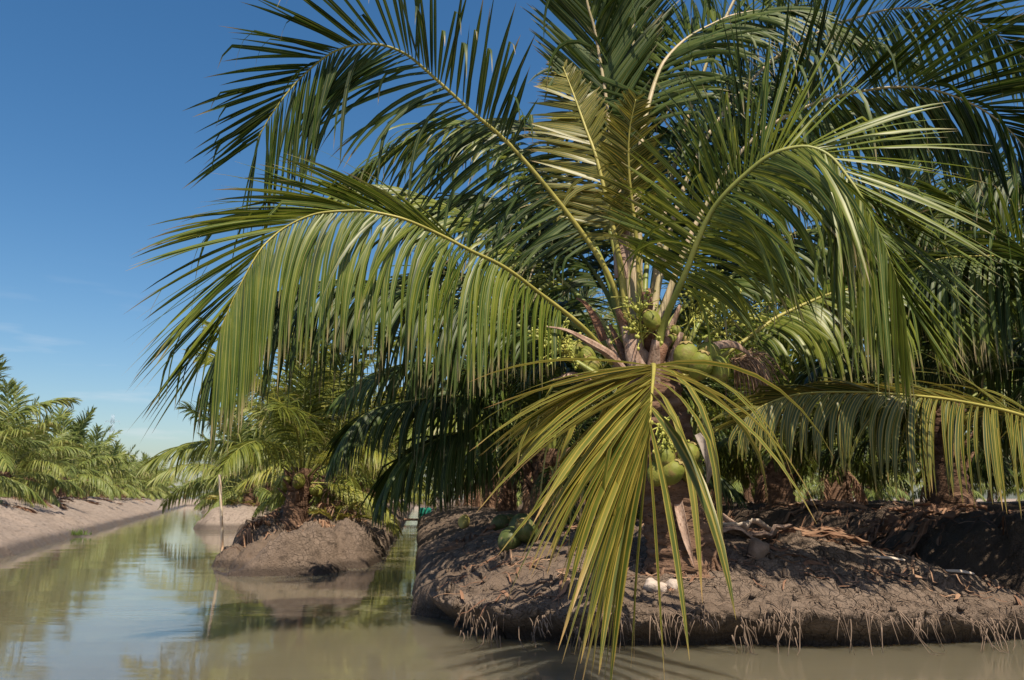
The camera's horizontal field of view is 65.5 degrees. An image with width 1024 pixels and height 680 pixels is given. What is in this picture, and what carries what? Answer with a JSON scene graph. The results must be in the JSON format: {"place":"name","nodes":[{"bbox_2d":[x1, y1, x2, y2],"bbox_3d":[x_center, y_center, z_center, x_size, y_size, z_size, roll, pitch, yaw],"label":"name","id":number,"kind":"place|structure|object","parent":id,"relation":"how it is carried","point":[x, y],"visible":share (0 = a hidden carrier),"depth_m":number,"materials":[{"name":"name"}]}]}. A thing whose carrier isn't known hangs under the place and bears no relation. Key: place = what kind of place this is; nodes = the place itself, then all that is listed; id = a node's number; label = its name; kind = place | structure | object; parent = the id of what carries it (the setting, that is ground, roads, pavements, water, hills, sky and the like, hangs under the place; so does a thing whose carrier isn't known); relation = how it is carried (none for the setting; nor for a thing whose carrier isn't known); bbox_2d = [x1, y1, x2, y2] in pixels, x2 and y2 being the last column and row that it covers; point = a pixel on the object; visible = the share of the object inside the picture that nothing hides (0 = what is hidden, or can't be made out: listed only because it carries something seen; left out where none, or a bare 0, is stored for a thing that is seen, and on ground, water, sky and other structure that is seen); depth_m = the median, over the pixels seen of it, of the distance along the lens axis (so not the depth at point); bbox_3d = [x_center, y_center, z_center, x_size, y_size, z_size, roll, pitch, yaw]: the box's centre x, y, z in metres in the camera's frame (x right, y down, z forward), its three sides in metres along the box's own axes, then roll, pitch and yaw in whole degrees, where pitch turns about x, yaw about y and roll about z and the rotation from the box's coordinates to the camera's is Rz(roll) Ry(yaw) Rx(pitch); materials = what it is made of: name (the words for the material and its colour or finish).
{"place":"outdoors","nodes":[
{"label":"outdoors","id":0,"kind":"place"},
{"bbox_2d":[0,496,186,558],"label":"bank","id":1,"kind":"structure","parent":0,"point":[22,530],"depth_m":24.03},
{"bbox_2d":[0,353,82,509],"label":"coconut palm","id":2,"kind":"object","parent":1,"relation":"on","point":[12,485],"visible":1,"depth_m":23.02,"materials":[{"name":"green plant"}]},
{"bbox_2d":[0,412,87,497],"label":"coconut palm","id":3,"kind":"object","parent":1,"relation":"on","point":[58,442],"visible":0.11,"depth_m":33.26,"materials":[{"name":"green plant"}]},
{"bbox_2d":[0,377,94,506],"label":"coconut palm","id":4,"kind":"object","parent":1,"relation":"on","point":[42,490],"visible":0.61,"depth_m":28.49,"materials":[{"name":"green plant"}]},
{"bbox_2d":[18,405,132,500],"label":"coconut palm","id":5,"kind":"object","parent":1,"relation":"on","point":[80,434],"visible":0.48,"depth_m":38.14,"materials":[{"name":"green plant"}]},
{"bbox_2d":[67,528,91,534],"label":"grass tuft","id":6,"kind":"object","parent":1,"relation":"on","point":[79,533],"visible":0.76,"depth_m":21.37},
{"bbox_2d":[38,423,137,499],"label":"coconut palm","id":7,"kind":"object","parent":1,"relation":"on","point":[98,448],"visible":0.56,"depth_m":44.04,"materials":[{"name":"green plant"}]},
{"bbox_2d":[41,416,136,496],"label":"coconut palm","id":8,"kind":"object","parent":1,"relation":"on","point":[113,434],"visible":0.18,"depth_m":49.17,"materials":[{"name":"green plant"}]},
{"bbox_2d":[71,440,135,496],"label":"coconut palm","id":9,"kind":"object","parent":1,"relation":"on","point":[122,491],"visible":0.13,"depth_m":58.98,"materials":[{"name":"green plant"}]},
{"bbox_2d":[68,440,145,498],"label":"coconut palm","id":10,"kind":"object","parent":1,"relation":"on","point":[113,454],"visible":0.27,"depth_m":53.79,"materials":[{"name":"green plant"}]},
{"bbox_2d":[89,444,158,498],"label":"coconut palm","id":11,"kind":"object","parent":1,"relation":"on","point":[141,494],"visible":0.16,"depth_m":63.13,"materials":[{"name":"green plant"}]},
{"bbox_2d":[99,457,148,499],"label":"coconut palm","id":12,"kind":"object","parent":1,"relation":"on","point":[143,486],"visible":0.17,"depth_m":67.60,"materials":[{"name":"green plant"}]},
{"bbox_2d":[128,461,164,500],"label":"coconut palm","id":13,"kind":"object","parent":1,"relation":"on","point":[153,495],"visible":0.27,"depth_m":78.45,"materials":[{"name":"green plant"}]},
{"bbox_2d":[127,456,167,499],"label":"coconut palm","id":14,"kind":"object","parent":1,"relation":"on","point":[157,496],"visible":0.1,"depth_m":83.54,"materials":[{"name":"green plant"}]},
{"bbox_2d":[141,451,177,497],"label":"coconut palm","id":15,"kind":"object","parent":1,"relation":"on","point":[158,491],"visible":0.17,"depth_m":89.45,"materials":[{"name":"green plant"}]},
{"bbox_2d":[193,504,310,529],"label":"island bank","id":16,"kind":"structure","parent":0,"point":[235,516],"depth_m":26.30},
{"bbox_2d":[206,489,255,506],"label":"palm seedling","id":17,"kind":"object","parent":16,"relation":"on","point":[211,497],"visible":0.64,"depth_m":28.07,"materials":[{"name":"green plant"}]},
{"bbox_2d":[145,380,320,517],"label":"coconut palm","id":18,"kind":"object","parent":16,"relation":"on","point":[244,433],"visible":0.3,"depth_m":29.07,"materials":[{"name":"green plant"}]},
{"bbox_2d":[198,428,289,502],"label":"coconut palm","id":19,"kind":"object","parent":16,"relation":"on","point":[266,486],"visible":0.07,"depth_m":33.01,"materials":[{"name":"green plant"}]},
{"bbox_2d":[211,502,412,576],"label":"island bank","id":20,"kind":"structure","parent":0,"point":[311,547],"depth_m":11.77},
{"bbox_2d":[236,516,270,547],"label":"dry frond","id":21,"kind":"object","parent":20,"relation":"on","point":[254,524],"visible":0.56,"depth_m":13.00,"materials":[{"name":"brown plant"}]},
{"bbox_2d":[245,504,284,521],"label":"dry frond","id":22,"kind":"object","parent":20,"relation":"on","point":[273,513],"visible":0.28,"depth_m":14.39,"materials":[{"name":"brown plant"}]},
{"bbox_2d":[135,316,457,540],"bbox_3d":[-3.316,1.356,14.650,5.457,4.620,5.770,0,-11,0],"label":"coconut palm","id":23,"kind":"object","parent":20,"relation":"on","point":[302,425],"visible":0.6,"depth_m":13.92,"materials":[{"name":"green plant"}]},
{"bbox_2d":[226,508,383,550],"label":"leaf litter","id":24,"kind":"object","parent":20,"relation":"on","point":[282,528],"visible":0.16,"depth_m":13.19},
{"bbox_2d":[203,341,425,512],"bbox_3d":[-4.335,2.314,18.923,4.800,4.804,5.485,-11,-15,43],"label":"coconut palm","id":25,"kind":"object","parent":20,"relation":"on","point":[354,482],"visible":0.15,"depth_m":18.38,"materials":[{"name":"green plant"}]},
{"bbox_2d":[296,518,334,527],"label":"dry frond","id":26,"kind":"object","parent":20,"relation":"on","point":[327,524],"visible":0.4,"depth_m":12.82,"materials":[{"name":"brown plant"}]},
{"bbox_2d":[315,500,340,518],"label":"dry frond","id":27,"kind":"object","parent":20,"relation":"on","point":[320,504],"visible":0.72,"depth_m":14.04,"materials":[{"name":"brown plant"}]},
{"bbox_2d":[234,362,424,517],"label":"coconut palm","id":28,"kind":"object","parent":20,"relation":"on","point":[269,502],"visible":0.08,"depth_m":22.19,"materials":[{"name":"green plant"}]},
{"bbox_2d":[307,501,371,522],"bbox_3d":[-2.960,2.982,13.650,1.134,0.462,1.099,0,-11,0],"label":"palm seedling","id":29,"kind":"object","parent":20,"relation":"on","point":[338,508],"visible":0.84,"depth_m":13.68,"materials":[{"name":"green plant"}]},
{"bbox_2d":[328,506,357,520],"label":"dry frond","id":30,"kind":"object","parent":20,"relation":"on","point":[344,511],"visible":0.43,"depth_m":13.73,"materials":[{"name":"brown plant"}]},
{"bbox_2d":[261,379,437,511],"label":"coconut palm","id":31,"kind":"object","parent":20,"relation":"on","point":[417,495],"visible":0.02,"depth_m":27.07,"materials":[{"name":"green plant"}]},
{"bbox_2d":[0,506,1023,679],"bbox_3d":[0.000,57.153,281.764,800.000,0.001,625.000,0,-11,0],"label":"canal water","id":32,"kind":"structure","parent":0,"point":[154,597],"depth_m":5.81,"materials":[{"name":"liquid"}]},
{"bbox_2d":[218,475,223,550],"bbox_3d":[-5.701,3.535,15.610,0.236,1.772,0.061,0,-11,0],"label":"bamboo stake","id":33,"kind":"object","parent":32,"relation":"in","point":[221,513],"visible":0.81,"depth_m":15.62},
{"bbox_2d":[0,0,1023,498],"label":"sky","id":34,"kind":"structure","parent":0,"point":[97,138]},
{"bbox_2d":[177,499,1023,505],"bbox_3d":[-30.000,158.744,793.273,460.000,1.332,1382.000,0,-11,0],"label":"land","id":35,"kind":"structure","parent":0,"point":[193,501],"depth_m":118.90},
{"bbox_2d":[104,415,120,444],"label":"power pylon","id":36,"kind":"object","parent":35,"relation":"on","point":[112,416],"visible":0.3,"depth_m":419.46,"materials":[{"name":"metal"}]},
{"bbox_2d":[410,501,1023,646],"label":"bank","id":37,"kind":"structure","parent":0,"point":[436,531],"depth_m":5.79,"materials":[{"name":"soil"}]},
{"bbox_2d":[418,507,431,518],"bbox_3d":[-3.627,7.322,33.209,0.580,0.715,0.580,0,-11,0],"label":"plastic drum","id":38,"kind":"object","parent":37,"relation":"on","point":[423,512],"visible":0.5,"depth_m":33.02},
{"bbox_2d":[394,363,519,506],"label":"coconut palm","id":39,"kind":"object","parent":37,"relation":"on","point":[479,501],"visible":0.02,"depth_m":27.99,"materials":[{"name":"green plant"}]},
{"bbox_2d":[391,438,522,505],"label":"coconut palm","id":40,"kind":"object","parent":37,"relation":"on","point":[469,502],"visible":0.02,"depth_m":34.12,"materials":[{"name":"green plant"}]},
{"bbox_2d":[458,513,469,528],"bbox_3d":[-0.766,2.883,12.682,0.189,0.240,0.204,-1,-11,4],"label":"fallen coconut","id":41,"kind":"object","parent":37,"relation":"on","point":[463,520],"visible":0.98,"depth_m":12.61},
{"bbox_2d":[442,524,495,546],"bbox_3d":[-0.595,2.430,9.685,0.506,0.416,1.332,3,-12,-15],"label":"dry frond","id":42,"kind":"object","parent":37,"relation":"on","point":[463,541],"visible":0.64,"depth_m":9.79,"materials":[{"name":"brown plant"}]},
{"bbox_2d":[394,358,563,507],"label":"coconut palm","id":43,"kind":"object","parent":37,"relation":"on","point":[488,503],"visible":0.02,"depth_m":23.59,"materials":[{"name":"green plant"}]},
{"bbox_2d":[370,278,616,511],"bbox_3d":[-0.029,1.480,19.534,6.666,6.560,7.401,0,-11,0],"label":"coconut palm","id":44,"kind":"object","parent":37,"relation":"on","point":[507,501],"visible":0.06,"depth_m":18.96,"materials":[{"name":"green plant"}]},
{"bbox_2d":[490,514,512,530],"bbox_3d":[-0.132,2.147,9.363,0.211,0.198,0.207,-10,-15,42],"label":"fallen coconut","id":45,"kind":"object","parent":37,"relation":"on","point":[499,521],"visible":0.77,"depth_m":9.29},
{"bbox_2d":[435,516,575,552],"bbox_3d":[-0.122,2.244,9.122,1.664,0.470,0.619,-6,-13,30],"label":"dry frond","id":46,"kind":"object","parent":37,"relation":"on","point":[447,548],"visible":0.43,"depth_m":9.17,"materials":[{"name":"brown plant"}]},
{"bbox_2d":[498,526,521,552],"bbox_3d":[-0.015,1.847,7.383,0.232,0.241,0.236,-2,-11,8],"label":"fallen coconut","id":47,"kind":"object","parent":37,"relation":"on","point":[505,535],"visible":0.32,"depth_m":7.30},
{"bbox_2d":[508,513,531,526],"bbox_3d":[0.094,1.953,8.384,0.240,0.256,0.243,-5,-12,24],"label":"fallen coconut","id":48,"kind":"object","parent":37,"relation":"on","point":[513,520],"visible":0.18,"depth_m":8.34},
{"bbox_2d":[514,517,538,542],"bbox_3d":[0.139,1.754,7.342,0.242,0.238,0.227,3,-12,-13],"label":"fallen coconut","id":49,"kind":"object","parent":37,"relation":"on","point":[524,533],"visible":0.76,"depth_m":7.26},
{"bbox_2d":[321,167,749,531],"bbox_3d":[0.412,0.584,10.948,5.229,5.393,5.428,-4,-12,20],"label":"coconut palm","id":50,"kind":"object","parent":37,"relation":"on","point":[444,450],"visible":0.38,"depth_m":9.61,"materials":[{"name":"green plant"}]},
{"bbox_2d":[390,241,721,513],"bbox_3d":[0.363,0.934,15.277,6.023,5.759,6.277,8,-14,-34],"label":"coconut palm","id":51,"kind":"object","parent":37,"relation":"on","point":[526,506],"visible":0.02,"depth_m":14.47,"materials":[{"name":"green plant"}]},
{"bbox_2d":[127,0,1023,679],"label":"coconut palm","id":52,"kind":"object","parent":37,"relation":"on","point":[617,94],"visible":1,"depth_m":6.25,"materials":[{"name":"green plant"}]},
{"bbox_2d":[538,522,638,528],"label":"dry frond","id":53,"kind":"object","parent":37,"relation":"on","point":[566,526],"visible":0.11,"depth_m":8.43,"materials":[{"name":"brown plant"}]},
{"bbox_2d":[643,578,657,592],"bbox_3d":[1.015,1.796,5.813,0.122,0.117,0.122,-1,-11,4],"label":"stone","id":54,"kind":"object","parent":37,"relation":"on","point":[650,585],"visible":0.73,"depth_m":5.77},
{"bbox_2d":[666,579,677,589],"bbox_3d":[1.174,1.796,5.813,0.111,0.108,0.112,6,-13,-29],"label":"stone","id":55,"kind":"object","parent":37,"relation":"on","point":[670,583],"visible":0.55,"depth_m":5.77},
{"bbox_2d":[433,526,1020,622],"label":"clods","id":56,"kind":"object","parent":37,"relation":"on","point":[531,610],"visible":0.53,"depth_m":5.94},
{"bbox_2d":[432,523,1023,623],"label":"leaf litter","id":57,"kind":"object","parent":37,"relation":"on","point":[805,563],"visible":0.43,"depth_m":6.17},
{"bbox_2d":[716,511,747,531],"bbox_3d":[1.865,1.628,7.127,0.515,0.226,0.112,-5,-12,25],"label":"fallen sheath","id":58,"kind":"object","parent":37,"relation":"on","point":[726,518],"visible":0.2,"depth_m":7.06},
{"bbox_2d":[721,524,754,538],"bbox_3d":[1.879,1.671,6.792,0.621,0.192,0.155,2,-11,-9],"label":"fallen sheath","id":59,"kind":"object","parent":37,"relation":"on","point":[734,530],"visible":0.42,"depth_m":6.77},
{"bbox_2d":[454,551,1023,656],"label":"hanging roots","id":60,"kind":"object","parent":37,"relation":"hanging from","point":[774,623],"visible":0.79,"depth_m":5.40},
{"bbox_2d":[723,518,778,530],"bbox_3d":[2.085,1.639,7.018,0.710,0.136,0.094,4,-12,-19],"label":"fallen sheath","id":61,"kind":"object","parent":37,"relation":"on","point":[758,522],"visible":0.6,"depth_m":7.01,"materials":[{"name":"plant"}]},
{"bbox_2d":[747,538,769,559],"bbox_3d":[1.931,1.657,6.254,0.171,0.203,0.168,0,-11,2],"label":"coconut husk","id":62,"kind":"object","parent":37,"relation":"on","point":[758,548],"visible":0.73,"depth_m":6.19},
{"bbox_2d":[748,524,791,538],"bbox_3d":[2.170,1.664,6.899,0.500,0.144,0.128,-2,-12,12],"label":"fallen sheath","id":63,"kind":"object","parent":37,"relation":"on","point":[766,534],"visible":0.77,"depth_m":6.87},
{"bbox_2d":[761,525,870,545],"bbox_3d":[2.502,1.736,7.038,1.266,0.201,0.488,0,-11,0],"label":"dry frond","id":64,"kind":"object","parent":37,"relation":"on","point":[829,531],"visible":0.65,"depth_m":6.95,"materials":[{"name":"brown plant"}]},
{"bbox_2d":[799,510,839,528],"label":"dry frond","id":65,"kind":"object","parent":37,"relation":"on","point":[813,523],"visible":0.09,"depth_m":11.29,"materials":[{"name":"brown plant"}]},
{"bbox_2d":[853,506,910,545],"bbox_3d":[4.048,2.498,9.732,1.845,0.933,0.663,4,-12,-21],"label":"dry frond","id":66,"kind":"object","parent":37,"relation":"on","point":[872,523],"visible":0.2,"depth_m":9.85,"materials":[{"name":"brown plant"}]},
{"bbox_2d":[873,556,904,560],"bbox_3d":[3.069,1.774,6.479,0.240,0.028,0.039,4,7,9],"label":"wood chip","id":67,"kind":"object","parent":37,"relation":"on","point":[889,558],"visible":0.99,"depth_m":6.46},
{"bbox_2d":[890,508,965,555],"bbox_3d":[4.256,2.339,8.896,1.511,0.918,0.568,0,-11,0],"label":"dry frond","id":68,"kind":"object","parent":37,"relation":"on","point":[907,536],"visible":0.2,"depth_m":8.82,"materials":[{"name":"brown plant"}]},
{"bbox_2d":[946,569,974,574],"bbox_3d":[3.524,1.821,6.265,0.200,0.027,0.039,2,8,21],"label":"wood chip","id":69,"kind":"object","parent":37,"relation":"on","point":[959,571],"visible":1,"depth_m":6.25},
{"bbox_2d":[462,499,1023,594],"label":"bank","id":70,"kind":"structure","parent":0,"point":[990,551],"depth_m":8.44,"materials":[{"name":"soil"}]},
{"bbox_2d":[584,294,752,504],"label":"coconut palm","id":71,"kind":"object","parent":70,"relation":"on","point":[722,432],"depth_m":21.79,"materials":[{"name":"green plant"}]},
{"bbox_2d":[583,281,825,505],"bbox_3d":[4.109,1.360,18.668,7.190,5.906,6.300,0,-11,0],"label":"coconut palm","id":72,"kind":"object","parent":70,"relation":"on","point":[745,482],"visible":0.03,"depth_m":18.32,"materials":[{"name":"green plant"}]},
{"bbox_2d":[592,243,982,508],"bbox_3d":[4.554,0.543,14.456,6.312,5.218,6.266,0,-11,0],"label":"coconut palm","id":73,"kind":"object","parent":70,"relation":"on","point":[779,487],"visible":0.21,"depth_m":13.90,"materials":[{"name":"green plant"}]},
{"bbox_2d":[779,502,839,506],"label":"dry frond","id":74,"kind":"object","parent":70,"relation":"on","point":[787,504],"visible":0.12,"depth_m":13.34,"materials":[{"name":"brown plant"}]},
{"bbox_2d":[783,497,872,522],"bbox_3d":[5.017,2.664,12.485,1.659,0.399,0.684,4,-12,-20],"label":"dry frond","id":75,"kind":"object","parent":70,"relation":"on","point":[835,503],"visible":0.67,"depth_m":12.41,"materials":[{"name":"brown plant"}]},
{"bbox_2d":[713,499,1023,555],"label":"leaf litter","id":76,"kind":"object","parent":70,"relation":"on","point":[938,538],"visible":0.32,"depth_m":10.14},
{"bbox_2d":[748,112,1023,511],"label":"coconut palm","id":77,"kind":"object","parent":70,"relation":"on","point":[942,498],"visible":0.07,"depth_m":10.21,"materials":[{"name":"green plant"}]},
{"bbox_2d":[852,503,987,548],"bbox_3d":[4.782,2.386,9.537,1.673,0.853,0.673,-4,-12,19],"label":"dry frond","id":78,"kind":"object","parent":70,"relation":"on","point":[892,520],"visible":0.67,"depth_m":9.59,"materials":[{"name":"brown plant"}]},
{"bbox_2d":[498,499,1023,512],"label":"grove bank","id":79,"kind":"structure","parent":0,"point":[991,507],"depth_m":14.70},
{"bbox_2d":[690,335,835,503],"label":"coconut palm","id":80,"kind":"object","parent":79,"relation":"on","point":[760,495],"visible":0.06,"depth_m":24.40,"materials":[{"name":"green plant"}]},
{"bbox_2d":[709,324,965,503],"bbox_3d":[8.364,1.736,20.576,6.714,5.873,6.045,-2,-11,11],"label":"coconut palm","id":81,"kind":"object","parent":79,"relation":"on","point":[833,489],"visible":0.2,"depth_m":20.04,"materials":[{"name":"green plant"}]},
{"bbox_2d":[710,167,1023,518],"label":"coconut palm","id":82,"kind":"object","parent":79,"relation":"on","point":[770,407],"visible":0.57,"depth_m":6.11,"materials":[{"name":"green plant"}]},
{"bbox_2d":[784,339,1022,502],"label":"coconut palm","id":83,"kind":"object","parent":79,"relation":"on","point":[825,464],"visible":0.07,"depth_m":16.59,"materials":[{"name":"green plant"}]},
{"bbox_2d":[809,179,1023,423],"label":"coconut palm","id":84,"kind":"object","parent":79,"relation":"on","point":[984,397],"visible":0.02,"depth_m":12.37,"materials":[{"name":"green plant"}]},
{"bbox_2d":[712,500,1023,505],"bbox_3d":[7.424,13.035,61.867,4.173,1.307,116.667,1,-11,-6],"label":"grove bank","id":85,"kind":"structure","parent":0,"point":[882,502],"depth_m":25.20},
{"bbox_2d":[710,426,809,501],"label":"coconut palm","id":86,"kind":"object","parent":85,"relation":"on","point":[748,494],"visible":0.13,"depth_m":35.13,"materials":[{"name":"green plant"}]},
{"bbox_2d":[791,418,920,501],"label":"coconut palm","id":87,"kind":"object","parent":85,"relation":"on","point":[847,490],"visible":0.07,"depth_m":27.29,"materials":[{"name":"green plant"}]},
{"bbox_2d":[852,382,1023,493],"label":"coconut palm","id":88,"kind":"object","parent":85,"relation":"on","point":[901,463],"visible":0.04,"depth_m":23.78,"materials":[{"name":"green plant"}]},
{"bbox_2d":[913,368,1022,484],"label":"coconut palm","id":89,"kind":"object","parent":85,"relation":"on","point":[919,476],"visible":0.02,"depth_m":18.98,"materials":[{"name":"green plant"}]},
{"bbox_2d":[914,501,1023,502],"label":"grove bank","id":90,"kind":"structure","parent":0,"point":[990,502],"depth_m":31.28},
{"bbox_2d":[798,466,820,499],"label":"coconut palm","id":91,"kind":"object","parent":90,"relation":"on","point":[811,495],"visible":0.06,"depth_m":45.69,"materials":[{"name":"green plant"}]},
{"bbox_2d":[799,461,824,500],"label":"coconut palm","id":92,"kind":"object","parent":90,"relation":"on","point":[805,491],"visible":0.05,"depth_m":45.54,"materials":[{"name":"green plant"}]},
{"bbox_2d":[851,447,915,500],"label":"coconut palm","id":93,"kind":"object","parent":90,"relation":"on","point":[875,495],"visible":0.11,"depth_m":40.27,"materials":[{"name":"green plant"}]},
{"bbox_2d":[883,445,925,500],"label":"coconut palm","id":94,"kind":"object","parent":90,"relation":"on","point":[903,499],"visible":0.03,"depth_m":45.10,"materials":[{"name":"green plant"}]},
{"bbox_2d":[897,463,995,501],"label":"coconut palm","id":95,"kind":"object","parent":90,"relation":"on","point":[981,497],"visible":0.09,"depth_m":35.62,"materials":[{"name":"green plant"}]},
{"bbox_2d":[974,477,1023,501],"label":"coconut palm","id":96,"kind":"object","parent":90,"relation":"on","point":[989,498],"visible":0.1,"depth_m":42.18,"materials":[{"name":"green plant"}]},
{"bbox_2d":[992,468,1023,501],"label":"coconut palm","id":97,"kind":"object","parent":90,"relation":"on","point":[1013,490],"visible":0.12,"depth_m":40.60,"materials":[{"name":"green plant"}]},
{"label":"grove bank","id":98,"kind":"structure","parent":0,"visible":0},
{"bbox_2d":[730,477,815,501],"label":"coconut palm","id":99,"kind":"object","parent":98,"relation":"on","point":[797,499],"visible":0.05,"depth_m":38.56,"materials":[{"name":"green plant"}]},
{"bbox_2d":[790,464,824,500],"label":"coconut palm","id":100,"kind":"object","parent":98,"relation":"on","point":[810,486],"visible":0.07,"depth_m":40.08,"materials":[{"name":"green plant"}]},
{"bbox_2d":[815,427,903,501],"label":"coconut palm","id":101,"kind":"object","parent":98,"relation":"on","point":[888,490],"visible":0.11,"depth_m":34.33,"materials":[{"name":"green plant"}]},
{"bbox_2d":[851,387,1011,502],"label":"coconut palm","id":102,"kind":"object","parent":98,"relation":"on","point":[925,497],"visible":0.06,"depth_m":29.64,"materials":[{"name":"green plant"}]},
{"bbox_2d":[964,426,1023,493],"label":"coconut palm","id":103,"kind":"object","parent":98,"relation":"on","point":[1019,471],"visible":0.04,"depth_m":24.40,"materials":[{"name":"green plant"}]},
{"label":"far island bank","id":104,"kind":"structure","parent":0,"visible":0},
{"bbox_2d":[183,433,258,509],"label":"coconut palm","id":105,"kind":"object","parent":104,"relation":"on","point":[203,503],"visible":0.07,"depth_m":44.67,"materials":[{"name":"green plant"}]},
{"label":"far island bank","id":106,"kind":"structure","parent":0,"visible":0},
{"bbox_2d":[185,458,215,510],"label":"coconut palm","id":107,"kind":"object","parent":106,"relation":"on","point":[201,498],"visible":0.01,"depth_m":61.00,"materials":[{"name":"green plant"}]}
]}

